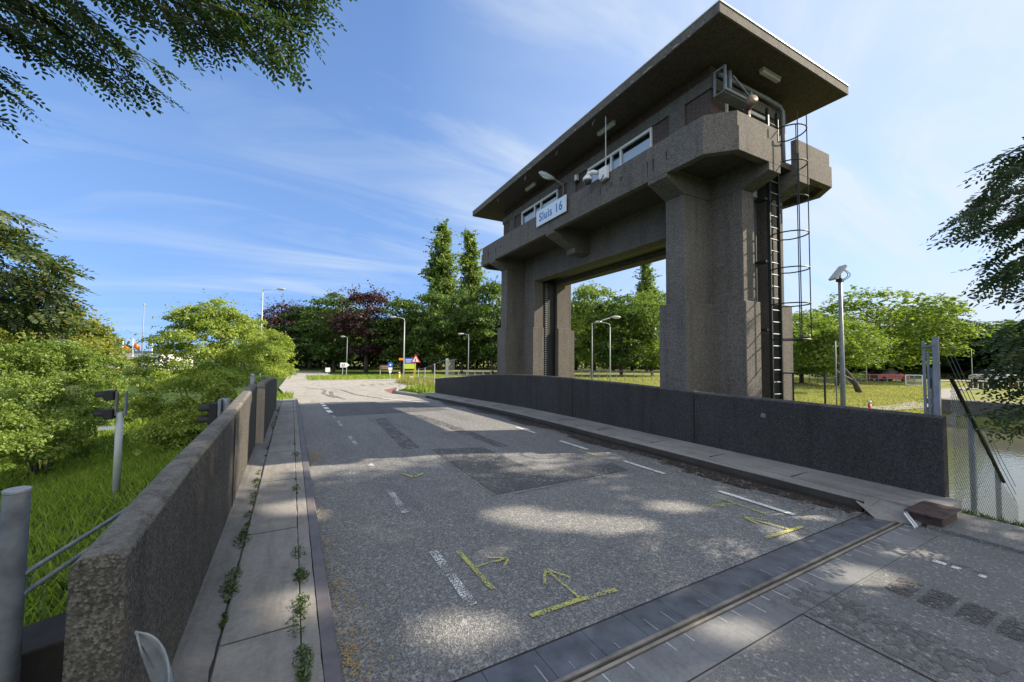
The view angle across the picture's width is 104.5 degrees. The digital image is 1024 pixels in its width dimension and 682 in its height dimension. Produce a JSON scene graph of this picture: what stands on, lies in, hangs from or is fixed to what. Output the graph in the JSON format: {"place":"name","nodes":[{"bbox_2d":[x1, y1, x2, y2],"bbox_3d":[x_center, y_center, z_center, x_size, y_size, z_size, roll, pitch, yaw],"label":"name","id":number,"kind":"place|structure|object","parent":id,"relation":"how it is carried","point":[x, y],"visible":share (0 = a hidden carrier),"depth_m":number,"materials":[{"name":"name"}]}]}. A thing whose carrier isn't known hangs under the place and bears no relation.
{"place":"outdoors","nodes":[
{"label":"outdoors","id":0,"kind":"place"},
{"bbox_2d":[0,394,237,626],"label":"grass","id":1,"kind":"structure","parent":0,"point":[88,476],"depth_m":7.14,"materials":[{"name":"plant"}]},
{"bbox_2d":[171,398,342,681],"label":"pavement","id":2,"kind":"structure","parent":0,"point":[251,640],"depth_m":2.75,"materials":[{"name":"concrete"}]},
{"bbox_2d":[134,630,173,681],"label":"guard rail","id":3,"kind":"object","parent":2,"relation":"on","point":[153,653],"visible":1,"depth_m":1.29,"materials":[{"name":"metal"}]},
{"bbox_2d":[218,407,313,681],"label":"crack weeds","id":4,"kind":"object","parent":2,"relation":"on","point":[302,675],"visible":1,"depth_m":2.62,"materials":[{"name":"green plant"}]},
{"bbox_2d":[0,359,1023,622],"bbox_3d":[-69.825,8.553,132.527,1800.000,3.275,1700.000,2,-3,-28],"label":"ground","id":5,"kind":"structure","parent":0,"point":[356,369],"depth_m":34.05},
{"bbox_2d":[0,486,31,681],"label":"steel post","id":6,"kind":"object","parent":5,"relation":"on","point":[15,518],"visible":1,"depth_m":1.97,"materials":[{"name":"metal"}]},
{"bbox_2d":[20,612,65,681],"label":"concrete ledge","id":7,"kind":"object","parent":5,"relation":"on","point":[42,656],"visible":0.11,"depth_m":2.17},
{"bbox_2d":[0,210,99,348],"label":"robinia tree","id":8,"kind":"object","parent":5,"relation":"on","point":[28,293],"visible":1,"depth_m":6.07,"materials":[{"name":"green plant"}]},
{"bbox_2d":[0,332,135,475],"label":"leafy shrub","id":9,"kind":"object","parent":5,"relation":"on","point":[20,437],"visible":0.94,"depth_m":11.40,"materials":[{"name":"green plant"}]},
{"bbox_2d":[0,291,138,414],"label":"yellow robinia","id":10,"kind":"object","parent":5,"relation":"on","point":[102,340],"visible":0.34,"depth_m":16.64,"materials":[{"name":"green plant"}]},
{"bbox_2d":[24,506,127,595],"bbox_3d":[-2.792,1.700,2.789,0.056,0.993,1.714,2,-3,-22],"label":"handrail","id":11,"kind":"object","parent":5,"relation":"on","point":[54,555],"visible":0.36,"depth_m":2.25,"materials":[{"name":"metal"}]},
{"bbox_2d":[93,390,127,495],"bbox_3d":[-6.748,1.777,6.637,0.390,1.896,0.186,2,-3,-28],"label":"canal signal","id":12,"kind":"object","parent":5,"relation":"on","point":[110,413],"visible":0.97,"depth_m":6.65,"materials":[{"name":"grey paint"}]},
{"bbox_2d":[2,341,246,366],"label":"wood","id":13,"kind":"object","parent":5,"relation":"on","point":[195,363],"visible":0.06,"depth_m":111.82,"materials":[{"name":"green plant"}]},
{"bbox_2d":[132,339,139,358],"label":"flag pole","id":14,"kind":"object","parent":5,"relation":"on","point":[136,346],"visible":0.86,"depth_m":60.11,"materials":[{"name":"white paint"}]},
{"bbox_2d":[140,304,144,366],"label":"mast","id":15,"kind":"object","parent":5,"relation":"on","point":[142,334],"visible":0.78,"depth_m":62.14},
{"bbox_2d":[123,351,192,368],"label":"shop building","id":16,"kind":"structure","parent":5,"relation":"on","point":[136,353],"depth_m":78.06,"materials":[{"name":"white paint"}]},
{"bbox_2d":[62,384,256,681],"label":"parapet wall","id":17,"kind":"structure","parent":5,"relation":"on","point":[142,562],"depth_m":1.81,"materials":[{"name":"concrete"}]},
{"bbox_2d":[0,0,357,143],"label":"robinia tree","id":18,"kind":"object","parent":5,"relation":"on","point":[39,18],"visible":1,"depth_m":3.54,"materials":[{"name":"green plant"}]},
{"bbox_2d":[84,289,302,459],"bbox_3d":[-10.577,0.870,16.245,4.046,4.803,14.309,1,-3,-13],"label":"birch shrub","id":19,"kind":"object","parent":5,"relation":"on","point":[211,320],"visible":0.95,"depth_m":11.69,"materials":[{"name":"green plant"}]},
{"bbox_2d":[198,398,229,425],"bbox_3d":[-5.178,1.728,6.875,0.426,1.453,0.240,2,-3,-28],"label":"canal signal","id":20,"kind":"object","parent":5,"relation":"on","point":[215,410],"visible":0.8,"depth_m":6.80,"materials":[{"name":"black plastic"}]},
{"bbox_2d":[250,374,254,383],"bbox_3d":[-7.863,1.832,11.948,0.130,1.666,0.130,2,-3,-28],"label":"short post","id":21,"kind":"object","parent":5,"relation":"on","point":[252,377],"visible":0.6,"depth_m":11.93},
{"bbox_2d":[255,378,276,443],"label":"parapet wall","id":22,"kind":"structure","parent":5,"relation":"on","point":[266,397],"depth_m":7.50,"materials":[{"name":"concrete"}]},
{"bbox_2d":[259,288,284,378],"bbox_3d":[-20.053,-0.313,33.074,1.907,8.321,0.200,1,-2,-2],"label":"street lamp","id":23,"kind":"object","parent":5,"relation":"on","point":[262,310],"visible":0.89,"depth_m":33.19,"materials":[{"name":"metal"}]},
{"bbox_2d":[252,294,306,368],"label":"copper beech","id":24,"kind":"object","parent":5,"relation":"on","point":[273,320],"visible":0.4,"depth_m":81.68,"materials":[{"name":"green plant"}]},
{"bbox_2d":[269,305,336,369],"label":"tree","id":25,"kind":"object","parent":5,"relation":"on","point":[307,356],"visible":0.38,"depth_m":75.36,"materials":[{"name":"green plant"}]},
{"bbox_2d":[287,320,349,367],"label":"tree","id":26,"kind":"object","parent":5,"relation":"on","point":[319,363],"visible":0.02,"depth_m":88.45,"materials":[{"name":"green plant"}]},
{"bbox_2d":[293,289,368,370],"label":"tree","id":27,"kind":"object","parent":5,"relation":"on","point":[323,350],"visible":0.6,"depth_m":67.59,"materials":[{"name":"green plant"}]},
{"bbox_2d":[234,373,448,399],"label":"grass","id":28,"kind":"structure","parent":5,"relation":"on","point":[415,388],"depth_m":42.32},
{"bbox_2d":[340,363,348,374],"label":"road sign","id":29,"kind":"object","parent":5,"relation":"on","point":[342,365],"visible":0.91,"depth_m":49.91,"materials":[{"name":"metal"}]},
{"bbox_2d":[314,280,402,372],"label":"copper beech","id":30,"kind":"object","parent":5,"relation":"on","point":[360,316],"visible":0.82,"depth_m":63.91,"materials":[{"name":"purple plant"}]},
{"bbox_2d":[336,322,396,368],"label":"tree","id":31,"kind":"object","parent":5,"relation":"on","point":[359,358],"visible":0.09,"depth_m":84.44,"materials":[{"name":"green plant"}]},
{"bbox_2d":[368,335,400,367],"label":"tree","id":32,"kind":"object","parent":5,"relation":"on","point":[376,359],"visible":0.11,"depth_m":94.64,"materials":[{"name":"green plant"}]},
{"bbox_2d":[390,316,404,376],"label":"street lamp","id":33,"kind":"object","parent":5,"relation":"on","point":[404,342],"visible":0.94,"depth_m":41.05,"materials":[{"name":"metal"}]},
{"bbox_2d":[363,293,436,372],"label":"tree","id":34,"kind":"object","parent":5,"relation":"on","point":[395,351],"visible":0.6,"depth_m":63.86,"materials":[{"name":"green plant"}]},
{"bbox_2d":[404,358,414,368],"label":"information board","id":35,"kind":"object","parent":5,"relation":"on","point":[408,364],"visible":0.63,"depth_m":41.42,"materials":[{"name":"multicoloured paint"}]},
{"bbox_2d":[410,354,420,377],"bbox_3d":[-9.739,2.731,39.939,1.005,2.856,0.147,1,-3,-21],"label":"road sign","id":36,"kind":"object","parent":5,"relation":"on","point":[415,359],"visible":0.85,"depth_m":39.94,"materials":[{"name":"metal"}]},
{"bbox_2d":[395,376,443,386],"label":"dry grass","id":37,"kind":"structure","parent":5,"relation":"on","point":[416,381],"depth_m":33.30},
{"bbox_2d":[402,286,465,372],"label":"tree","id":38,"kind":"object","parent":5,"relation":"on","point":[441,323],"visible":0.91,"depth_m":61.93,"materials":[{"name":"green plant"}]},
{"bbox_2d":[418,359,454,384],"bbox_3d":[-6.749,2.644,32.079,0.576,2.501,16.733,1,-3,-20],"label":"rail fence","id":39,"kind":"object","parent":5,"relation":"on","point":[445,369],"visible":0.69,"depth_m":24.93,"materials":[{"name":"metal"}]},
{"bbox_2d":[418,218,468,369],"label":"poplar tree","id":40,"kind":"object","parent":5,"relation":"on","point":[437,272],"visible":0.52,"depth_m":82.34,"materials":[{"name":"green plant"}]},
{"bbox_2d":[251,345,659,369],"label":"undergrowth","id":41,"kind":"object","parent":5,"relation":"on","point":[484,365],"visible":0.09,"depth_m":101.13,"materials":[{"name":"green plant"}]},
{"bbox_2d":[434,285,489,372],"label":"tree","id":42,"kind":"object","parent":5,"relation":"on","point":[461,354],"visible":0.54,"depth_m":65.78,"materials":[{"name":"green plant"}]},
{"bbox_2d":[458,333,468,375],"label":"street lamp","id":43,"kind":"object","parent":5,"relation":"on","point":[468,349],"visible":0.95,"depth_m":46.03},
{"bbox_2d":[455,228,489,369],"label":"poplar tree","id":44,"kind":"object","parent":5,"relation":"on","point":[473,276],"visible":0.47,"depth_m":86.65,"materials":[{"name":"green plant"}]},
{"bbox_2d":[458,370,496,376],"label":"meadow fence","id":45,"kind":"object","parent":5,"relation":"on","point":[466,374],"visible":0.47,"depth_m":44.25,"materials":[{"name":"metal"}]},
{"bbox_2d":[460,275,500,373],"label":"tree","id":46,"kind":"object","parent":5,"relation":"on","point":[485,314],"visible":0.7,"depth_m":61.97,"materials":[{"name":"green plant"}]},
{"bbox_2d":[23,479,1023,625],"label":"grass","id":47,"kind":"structure","parent":5,"relation":"on","point":[970,512],"depth_m":4.29,"materials":[{"name":"green plant"}]},
{"bbox_2d":[571,300,590,369],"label":"tree","id":48,"kind":"object","parent":5,"relation":"on","point":[576,365],"visible":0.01,"depth_m":90.05,"materials":[{"name":"green plant"}]},
{"bbox_2d":[573,312,617,370],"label":"tree","id":49,"kind":"object","parent":5,"relation":"on","point":[594,365],"visible":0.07,"depth_m":84.35,"materials":[{"name":"green plant"}]},
{"bbox_2d":[571,280,625,364],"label":"tree","id":50,"kind":"object","parent":5,"relation":"on","point":[591,292],"visible":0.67,"depth_m":59.59,"materials":[{"name":"green plant"}]},
{"bbox_2d":[595,321,610,380],"bbox_3d":[8.725,1.128,38.053,1.507,6.136,0.200,1,-2,-2],"label":"street lamp","id":51,"kind":"object","parent":5,"relation":"on","point":[610,348],"visible":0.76,"depth_m":38.02,"materials":[{"name":"metal"}]},
{"bbox_2d":[591,316,620,379],"bbox_3d":[6.405,0.975,27.004,2.007,5.438,0.200,1,-2,-2],"label":"street lamp","id":52,"kind":"object","parent":5,"relation":"on","point":[616,317],"visible":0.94,"depth_m":27.04,"materials":[{"name":"metal"}]},
{"bbox_2d":[585,304,636,370],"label":"tree","id":53,"kind":"object","parent":5,"relation":"on","point":[613,367],"visible":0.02,"depth_m":84.54,"materials":[{"name":"green plant"}]},
{"bbox_2d":[574,370,659,379],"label":"meadow fence","id":54,"kind":"object","parent":5,"relation":"on","point":[581,374],"visible":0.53,"depth_m":45.05,"materials":[{"name":"metal"}]},
{"bbox_2d":[581,289,659,375],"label":"tree","id":55,"kind":"object","parent":5,"relation":"on","point":[620,358],"visible":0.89,"depth_m":55.59,"materials":[{"name":"green plant"}]},
{"bbox_2d":[621,287,665,374],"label":"tree","id":56,"kind":"object","parent":5,"relation":"on","point":[652,348],"visible":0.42,"depth_m":57.91,"materials":[{"name":"green plant"}]},
{"bbox_2d":[629,263,664,372],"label":"poplar tree","id":57,"kind":"object","parent":5,"relation":"on","point":[648,276],"visible":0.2,"depth_m":77.05,"materials":[{"name":"green plant"}]},
{"bbox_2d":[472,0,848,399],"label":"lock tower","id":58,"kind":"structure","parent":5,"relation":"on","point":[693,163],"depth_m":8.52,"materials":[{"name":"concrete"}]},
{"bbox_2d":[525,182,536,190],"bbox_3d":[0.646,-5.352,13.739,0.110,0.098,0.640,2,-3,-28],"label":"fluorescent light","id":59,"kind":"object","parent":58,"relation":"attached to","point":[530,186],"visible":1,"depth_m":13.69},
{"bbox_2d":[521,189,557,224],"bbox_3d":[0.956,-4.442,13.901,0.109,0.900,2.400,2,-3,-28],"label":"window","id":60,"kind":"structure","parent":58,"relation":"in","point":[532,215],"depth_m":13.98,"materials":[{"name":"white paint"}]},
{"bbox_2d":[536,194,566,226],"bbox_3d":[1.155,-3.821,11.732,0.066,0.475,1.580,2,-3,-28],"label":"name sign","id":61,"kind":"object","parent":58,"relation":"attached to","point":[554,209],"visible":1,"depth_m":11.64,"materials":[{"name":"metal"}]},
{"bbox_2d":[539,171,563,195],"bbox_3d":[1.251,-4.651,12.200,0.840,1.176,0.292,1,-3,-14],"label":"lamp head","id":62,"kind":"object","parent":58,"relation":"attached to","point":[545,175],"visible":0.91,"depth_m":12.12},
{"bbox_2d":[583,165,608,184],"bbox_3d":[2.061,-4.074,9.806,0.246,0.392,0.744,2,-3,-38],"label":"dome camera","id":63,"kind":"object","parent":58,"relation":"attached to","point":[603,172],"visible":1,"depth_m":9.74,"materials":[{"name":"white paint"}]},
{"bbox_2d":[605,116,605,165],"bbox_3d":[2.274,-4.741,9.609,0.030,1.450,0.030,1,-2,-5],"label":"whip aerial","id":64,"kind":"object","parent":63,"relation":"attached to","point":[605,140],"visible":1,"depth_m":9.60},
{"bbox_2d":[597,120,615,135],"bbox_3d":[2.435,-5.487,10.231,0.110,0.098,0.640,2,-3,-28],"label":"fluorescent light","id":65,"kind":"object","parent":58,"relation":"attached to","point":[609,125],"visible":0.98,"depth_m":10.16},
{"bbox_2d":[587,127,652,181],"bbox_3d":[2.782,-4.575,10.429,0.109,0.900,2.390,2,-3,-28],"label":"window","id":66,"kind":"structure","parent":58,"relation":"in","point":[648,143],"depth_m":10.16,"materials":[{"name":"white paint"}]},
{"bbox_2d":[713,64,752,109],"bbox_3d":[4.514,-5.132,8.055,0.939,0.520,0.260,2,-3,-28],"label":"roller rack","id":67,"kind":"object","parent":58,"relation":"attached to","point":[725,95],"visible":0.8,"depth_m":7.92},
{"bbox_2d":[725,103,764,122],"bbox_3d":[5.103,-4.549,8.556,1.520,0.930,0.042,2,-3,-28],"label":"window","id":68,"kind":"structure","parent":58,"relation":"in","point":[754,115],"depth_m":8.64,"materials":[{"name":"white paint"}]},
{"bbox_2d":[743,95,757,116],"bbox_3d":[4.638,-4.366,7.730,0.210,0.682,0.341,0,-3,17],"label":"siren","id":69,"kind":"object","parent":58,"relation":"on","point":[751,101],"visible":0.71,"depth_m":7.60,"materials":[{"name":"metal"}]},
{"bbox_2d":[717,72,785,160],"bbox_3d":[5.201,-4.532,8.517,2.261,1.793,0.130,2,-3,-28],"label":"downpipe","id":70,"kind":"object","parent":58,"relation":"on","point":[767,99],"visible":0.82,"depth_m":8.91,"materials":[{"name":"metal"}]},
{"bbox_2d":[753,190,757,301],"bbox_3d":[4.968,-2.090,8.392,0.130,2.600,0.400,2,-3,-28],"label":"cable duct","id":71,"kind":"object","parent":58,"relation":"attached to","point":[755,246],"visible":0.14,"depth_m":8.23,"materials":[{"name":"grey metal"}]},
{"bbox_2d":[758,66,780,82],"bbox_3d":[5.386,-5.544,8.270,0.640,0.098,0.110,2,-3,-28],"label":"fluorescent light","id":72,"kind":"object","parent":58,"relation":"attached to","point":[769,74],"visible":1,"depth_m":8.22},
{"bbox_2d":[755,107,825,403],"bbox_3d":[5.554,-1.030,7.910,0.682,7.650,0.966,2,-3,-28],"label":"caged ladder","id":73,"kind":"object","parent":58,"relation":"attached to","point":[770,274],"visible":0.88,"depth_m":8.06,"materials":[{"name":"black metal"}]},
{"bbox_2d":[435,374,948,496],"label":"parapet wall","id":74,"kind":"structure","parent":5,"relation":"on","point":[905,450],"depth_m":6.35,"materials":[{"name":"concrete"}]},
{"bbox_2d":[604,524,1023,681],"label":"bridge deck","id":75,"kind":"structure","parent":5,"relation":"on","point":[944,607],"depth_m":2.52,"materials":[{"name":"concrete"}]},
{"bbox_2d":[451,512,938,681],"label":"expansion joint","id":76,"kind":"object","parent":75,"relation":"on","point":[723,614],"visible":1,"depth_m":2.63,"materials":[{"name":"metal"}]},
{"bbox_2d":[792,320,863,392],"bbox_3d":[23.826,1.215,30.511,5.502,5.726,4.638,0,-2,1],"label":"leaning tree","id":77,"kind":"object","parent":5,"relation":"on","point":[822,341],"visible":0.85,"depth_m":29.87,"materials":[{"name":"green plant"}]},
{"bbox_2d":[792,306,869,382],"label":"tree","id":78,"kind":"object","parent":5,"relation":"on","point":[797,368],"visible":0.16,"depth_m":40.20,"materials":[{"name":"green plant"}]},
{"bbox_2d":[828,264,850,405],"bbox_3d":[10.041,0.380,12.012,0.583,5.396,0.280,1,-2,0],"label":"solar camera pole","id":79,"kind":"object","parent":5,"relation":"on","point":[837,273],"visible":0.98,"depth_m":11.99,"materials":[{"name":"grey metal"}]},
{"bbox_2d":[834,341,850,404],"bbox_3d":[11.279,1.579,13.479,0.594,3.151,0.084,1,-2,-4],"label":"thin pole","id":80,"kind":"object","parent":5,"relation":"on","point":[836,370],"visible":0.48,"depth_m":13.48,"materials":[{"name":"metal"}]},
{"bbox_2d":[793,316,900,385],"bbox_3d":[30.803,1.004,37.757,8.625,6.796,9.464,0,-3,11],"label":"tree","id":81,"kind":"object","parent":5,"relation":"on","point":[863,338],"visible":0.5,"depth_m":36.13,"materials":[{"name":"green plant"}]},
{"bbox_2d":[794,374,921,384],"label":"meadow fence","id":82,"kind":"object","parent":5,"relation":"on","point":[860,378],"visible":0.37,"depth_m":41.66,"materials":[{"name":"metal"}]},
{"bbox_2d":[794,379,927,413],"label":"dry grass","id":83,"kind":"structure","parent":5,"relation":"on","point":[858,401],"depth_m":27.83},
{"bbox_2d":[864,369,909,380],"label":"parked car","id":84,"kind":"object","parent":5,"relation":"on","point":[891,373],"visible":0.59,"depth_m":47.18,"materials":[{"name":"red paint"}]},
{"bbox_2d":[823,365,967,372],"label":"undergrowth","id":85,"kind":"object","parent":5,"relation":"on","point":[895,368],"visible":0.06,"depth_m":89.30,"materials":[{"name":"green plant"}]},
{"bbox_2d":[794,285,997,380],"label":"tree","id":86,"kind":"object","parent":5,"relation":"on","point":[915,315],"visible":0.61,"depth_m":46.23,"materials":[{"name":"green plant"}]},
{"bbox_2d":[905,375,922,385],"bbox_3d":[40.250,3.928,39.672,1.331,1.085,0.080,-1,-3,23],"label":"fence panel","id":87,"kind":"object","parent":5,"relation":"on","point":[908,381],"visible":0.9,"depth_m":39.64,"materials":[{"name":"white paint"}]},
{"bbox_2d":[859,304,995,376],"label":"tree","id":88,"kind":"object","parent":5,"relation":"on","point":[944,361],"visible":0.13,"depth_m":56.31,"materials":[{"name":"green plant"}]},
{"bbox_2d":[921,337,941,414],"bbox_3d":[5.054,1.204,4.746,0.074,2.504,0.190,1,-2,0],"label":"gate post","id":89,"kind":"object","parent":5,"relation":"on","point":[934,388],"visible":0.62,"depth_m":4.74,"materials":[{"name":"grey metal"}]},
{"bbox_2d":[879,321,1019,372],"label":"tree","id":90,"kind":"object","parent":5,"relation":"on","point":[968,365],"visible":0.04,"depth_m":61.16,"materials":[{"name":"green plant"}]},
{"bbox_2d":[900,369,1022,378],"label":"undergrowth","id":91,"kind":"object","parent":5,"relation":"on","point":[910,373],"visible":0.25,"depth_m":59.36,"materials":[{"name":"green plant"}]},
{"bbox_2d":[912,325,1023,369],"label":"tree","id":92,"kind":"object","parent":5,"relation":"on","point":[995,340],"visible":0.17,"depth_m":59.36,"materials":[{"name":"green plant"}]},
{"bbox_2d":[919,137,1023,450],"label":"robinia tree","id":93,"kind":"object","parent":5,"relation":"on","point":[1009,173],"visible":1,"depth_m":4.13,"materials":[{"name":"green plant"}]},
{"bbox_2d":[961,369,986,379],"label":"parked car","id":94,"kind":"object","parent":5,"relation":"on","point":[975,371],"visible":0.3,"depth_m":55.81,"materials":[{"name":"black metal"}]},
{"bbox_2d":[927,398,1023,420],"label":"quay wall","id":95,"kind":"structure","parent":5,"relation":"on","point":[946,405],"depth_m":22.76,"materials":[{"name":"concrete"}]},
{"bbox_2d":[947,339,1018,522],"bbox_3d":[6.489,1.554,5.420,2.915,3.077,0.102,2,-3,-29],"label":"chain link fence","id":96,"kind":"object","parent":5,"relation":"on","point":[999,479],"visible":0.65,"depth_m":5.18,"materials":[{"name":"grey metal"}]},
{"bbox_2d":[952,319,1023,366],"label":"tree","id":97,"kind":"object","parent":5,"relation":"on","point":[1005,323],"visible":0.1,"depth_m":61.11,"materials":[{"name":"green plant"}]},
{"bbox_2d":[0,0,1023,351],"label":"sky","id":98,"kind":"structure","parent":0,"point":[415,114],"materials":[{"name":"blue"}]},
{"bbox_2d":[279,371,864,681],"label":"road","id":99,"kind":"structure","parent":0,"point":[479,538],"depth_m":4.05,"materials":[{"name":"asphalt"}]},
{"bbox_2d":[307,451,405,681],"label":"blown seeds","id":100,"kind":"object","parent":99,"relation":"on","point":[336,603],"visible":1,"depth_m":2.52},
{"bbox_2d":[394,385,426,397],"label":"island kerb","id":101,"kind":"structure","parent":99,"relation":"on","point":[397,391],"depth_m":21.21,"materials":[{"name":"concrete"}]},
{"bbox_2d":[482,410,871,524],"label":"fallen leaves","id":102,"kind":"object","parent":99,"relation":"on","point":[706,473],"visible":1,"depth_m":5.74,"materials":[{"name":"brown plant"}]},
{"bbox_2d":[574,375,659,386],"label":"dry grass","id":103,"kind":"structure","parent":0,"point":[656,380],"depth_m":46.35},
{"bbox_2d":[419,392,1023,553],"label":"pavement","id":104,"kind":"structure","parent":0,"point":[882,501],"depth_m":5.43,"materials":[{"name":"concrete"}]},
{"bbox_2d":[904,501,961,527],"bbox_3d":[4.422,1.855,4.181,0.694,0.142,0.308,2,-3,-28],"label":"steel cover","id":105,"kind":"object","parent":104,"relation":"on","point":[925,513],"visible":0.96,"depth_m":4.14,"materials":[{"name":"brown metal"}]},
{"bbox_2d":[867,386,1008,424],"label":"path","id":106,"kind":"structure","parent":0,"point":[946,393],"depth_m":23.44,"materials":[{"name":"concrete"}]},
{"bbox_2d":[911,379,1022,381],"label":"road","id":107,"kind":"structure","parent":0,"point":[970,380],"depth_m":50.32,"materials":[{"name":"asphalt"}]},
{"bbox_2d":[968,370,1018,381],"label":"parked car","id":108,"kind":"object","parent":107,"relation":"on","point":[976,377],"visible":0.27,"depth_m":47.94,"materials":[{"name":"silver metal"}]},
{"bbox_2d":[947,424,1023,525],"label":"water","id":109,"kind":"structure","parent":0,"point":[1012,456],"depth_m":13.84,"materials":[{"name":"grey liquid"}]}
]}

